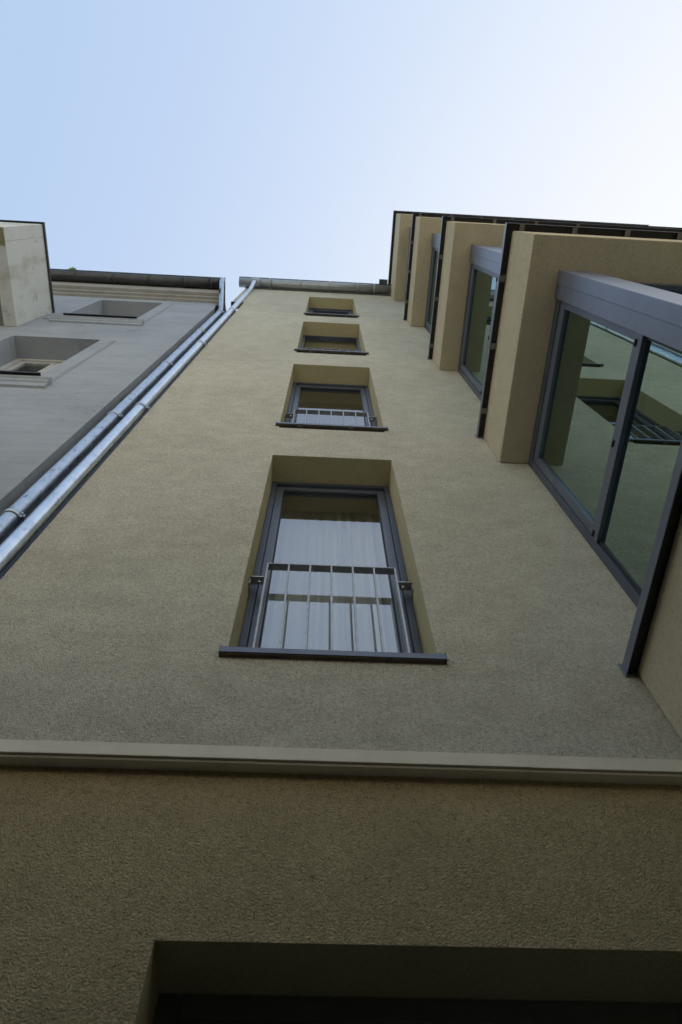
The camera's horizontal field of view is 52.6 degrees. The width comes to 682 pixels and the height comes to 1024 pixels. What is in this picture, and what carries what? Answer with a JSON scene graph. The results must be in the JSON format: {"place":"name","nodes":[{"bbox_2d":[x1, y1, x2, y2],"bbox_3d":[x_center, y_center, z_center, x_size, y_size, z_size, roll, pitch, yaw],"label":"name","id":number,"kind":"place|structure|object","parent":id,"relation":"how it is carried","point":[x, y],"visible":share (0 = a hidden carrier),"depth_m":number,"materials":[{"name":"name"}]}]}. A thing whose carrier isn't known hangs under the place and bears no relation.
{"place":"outdoors","nodes":[
{"label":"outdoors","id":0,"kind":"place"},
{"bbox_2d":[0,220,225,541],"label":"older building","id":1,"kind":"structure","parent":0,"point":[88,359],"depth_m":8.38,"materials":[{"name":"grey paint"}]},
{"bbox_2d":[0,334,115,388],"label":"window","id":2,"kind":"structure","parent":1,"relation":"in","point":[9,377],"depth_m":7.05,"materials":[{"name":"white paint"}]},
{"bbox_2d":[42,299,173,325],"bbox_3d":[-3.438,-2.908,10.455,1.402,2.333,0.442,2,-66,-2],"label":"window","id":3,"kind":"structure","parent":1,"relation":"in","point":[66,315],"depth_m":9.48,"materials":[{"name":"white paint"}]},
{"bbox_2d":[0,210,681,1023],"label":"apartment building","id":4,"kind":"structure","parent":0,"point":[464,806],"depth_m":2.61,"materials":[{"name":"beige paint"}]},
{"bbox_2d":[260,510,399,652],"bbox_3d":[-0.083,0.518,4.044,0.860,2.606,0.094,2,-66,-2],"label":"curtain","id":5,"kind":"object","parent":4,"relation":"hanging from","point":[330,538],"visible":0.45,"depth_m":4.17,"materials":[{"name":"white fabric"}]},
{"bbox_2d":[303,308,358,317],"bbox_3d":[-0.177,-3.503,12.213,0.904,2.402,0.311,2,-66,-2],"label":"window","id":6,"kind":"structure","parent":4,"relation":"in","point":[312,311],"depth_m":13.17,"materials":[{"name":"grey metal"}]},
{"bbox_2d":[294,335,368,355],"bbox_3d":[-0.136,-2.277,9.457,0.904,2.371,0.303,2,-66,-2],"label":"window","id":7,"kind":"structure","parent":4,"relation":"in","point":[305,337],"depth_m":9.59,"materials":[{"name":"grey metal"}]},
{"bbox_2d":[276,382,387,431],"bbox_3d":[-0.095,-1.030,6.676,0.904,2.371,0.311,2,-66,-2],"label":"window","id":8,"kind":"structure","parent":4,"relation":"in","point":[370,421],"depth_m":6.53,"materials":[{"name":"grey metal"}]},
{"bbox_2d":[219,482,447,664],"bbox_3d":[-0.053,0.219,3.879,0.904,2.400,0.311,2,-66,-2],"label":"window","id":9,"kind":"structure","parent":4,"relation":"in","point":[249,644],"depth_m":3.60,"materials":[{"name":"grey metal"}]},
{"bbox_2d":[153,994,681,1023],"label":"door","id":10,"kind":"structure","parent":4,"relation":"in","point":[171,1008],"depth_m":1.75,"materials":[{"name":"black paint"}]},
{"bbox_2d":[403,213,681,319],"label":"bay window","id":11,"kind":"structure","parent":4,"relation":"in","point":[412,229],"depth_m":10.57,"materials":[{"name":"metal"}]},
{"bbox_2d":[424,216,681,359],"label":"bay window","id":12,"kind":"structure","parent":4,"relation":"in","point":[438,239],"depth_m":7.91,"materials":[{"name":"grey metal"}]},
{"bbox_2d":[458,223,681,437],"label":"bay window","id":13,"kind":"structure","parent":4,"relation":"in","point":[488,265],"depth_m":6.45,"materials":[{"name":"grey metal"}]},
{"bbox_2d":[528,270,681,676],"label":"bay window","id":14,"kind":"structure","parent":4,"relation":"in","point":[606,445],"depth_m":3.53,"materials":[{"name":"grey metal"}]},
{"bbox_2d":[0,0,681,310],"label":"sky","id":15,"kind":"structure","parent":0,"point":[229,140],"materials":[{"name":"blue"}]}
]}

